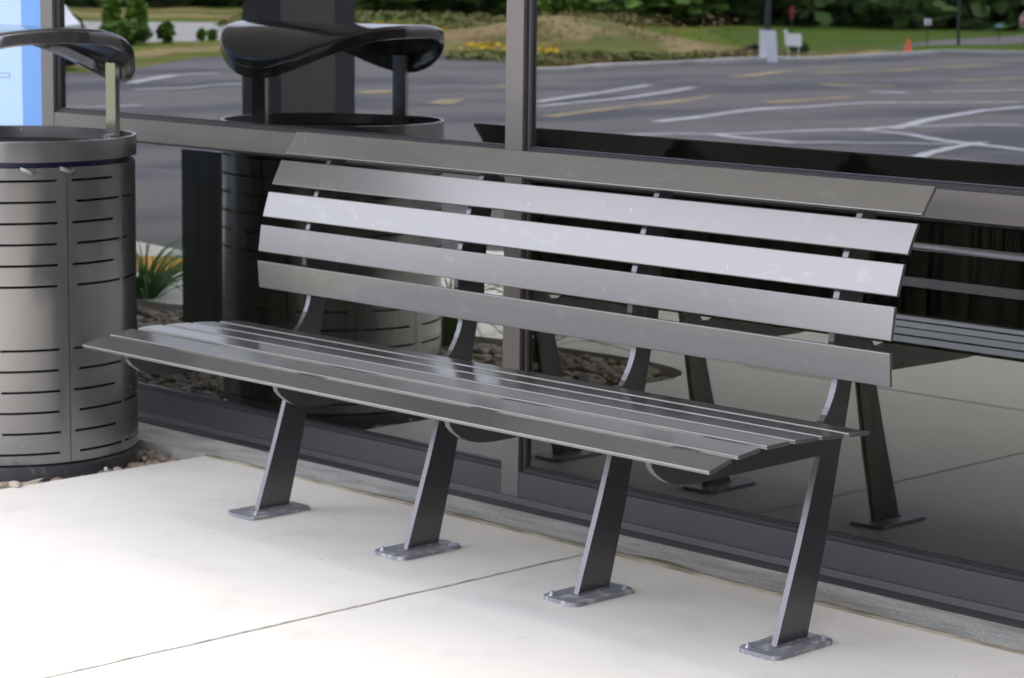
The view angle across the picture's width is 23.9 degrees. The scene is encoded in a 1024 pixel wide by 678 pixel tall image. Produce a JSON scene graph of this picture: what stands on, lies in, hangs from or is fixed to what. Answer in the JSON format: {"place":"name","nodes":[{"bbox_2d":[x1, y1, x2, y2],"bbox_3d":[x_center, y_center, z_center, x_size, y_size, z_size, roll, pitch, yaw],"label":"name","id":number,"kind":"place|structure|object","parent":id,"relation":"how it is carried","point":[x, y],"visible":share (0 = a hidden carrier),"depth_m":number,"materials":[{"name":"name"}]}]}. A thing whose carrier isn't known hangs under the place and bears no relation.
{"place":"outdoors","nodes":[
{"label":"outdoors","id":0,"kind":"place"},
{"bbox_2d":[0,456,1023,677],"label":"pavement","id":1,"kind":"structure","parent":0,"point":[101,568],"depth_m":5.16,"materials":[{"name":"concrete"}]},
{"bbox_2d":[9,481,21,487],"bbox_3d":[-1.289,0.377,6.279,0.038,0.019,0.034,2,9,5],"label":"loose stone","id":2,"kind":"object","parent":1,"relation":"on","point":[14,484],"visible":1,"depth_m":6.27,"materials":[{"name":"white stone"}]},
{"bbox_2d":[24,478,43,483],"bbox_3d":[-1.245,0.370,6.315,0.055,0.011,0.009,-6,11,-36],"label":"stone","id":3,"kind":"object","parent":1,"relation":"on","point":[33,481],"visible":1,"depth_m":6.31,"materials":[{"name":"stone"}]},
{"bbox_2d":[41,554,582,677],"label":"pavement joints","id":4,"kind":"object","parent":1,"relation":"on","point":[304,617],"visible":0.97,"depth_m":5.04,"materials":[{"name":"grey concrete"}]},
{"bbox_2d":[82,132,936,660],"bbox_3d":[-0.088,0.076,5.311,0.687,0.927,1.962,-8,12,-44],"label":"bench","id":5,"kind":"object","parent":1,"relation":"on","point":[456,392],"visible":1,"depth_m":5.24,"materials":[{"name":"paint"}]},
{"bbox_2d":[224,510,837,662],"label":"grout crumbs","id":6,"kind":"object","parent":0,"point":[542,596],"visible":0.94,"depth_m":5.20,"materials":[{"name":"beige concrete"}]},
{"label":"soil","id":7,"kind":"structure","parent":0,"visible":0},
{"bbox_2d":[0,24,137,481],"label":"litter bin","id":8,"kind":"object","parent":7,"relation":"on","point":[68,290],"visible":0.94,"depth_m":6.42,"materials":[{"name":"metal"}]},
{"bbox_2d":[0,450,177,488],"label":"pebbles","id":9,"kind":"object","parent":7,"relation":"on","point":[147,457],"visible":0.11,"depth_m":6.73,"materials":[{"name":"brown gravel"}]},
{"bbox_2d":[132,422,1023,650],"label":"footing","id":10,"kind":"object","parent":7,"relation":"on","point":[179,445],"visible":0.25,"depth_m":5.74,"materials":[{"name":"concrete"}]},
{"bbox_2d":[40,0,1023,620],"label":"storefront","id":11,"kind":"object","parent":10,"relation":"on","point":[222,102],"visible":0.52,"depth_m":5.73,"materials":[{"name":"grey"}]},
{"bbox_2d":[0,0,41,125],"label":"window poster","id":12,"kind":"object","parent":11,"relation":"attached to","point":[20,88],"depth_m":7.54,"materials":[{"name":"blue paper"}]},
{"bbox_2d":[138,416,1023,628],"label":"sealant strip","id":13,"kind":"object","parent":10,"relation":"on","point":[822,578],"visible":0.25,"depth_m":5.79,"materials":[{"name":"grey rubber"}]},
{"bbox_2d":[205,454,1023,654],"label":"joint filler","id":14,"kind":"object","parent":10,"relation":"on","point":[663,563],"visible":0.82,"depth_m":5.55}
]}

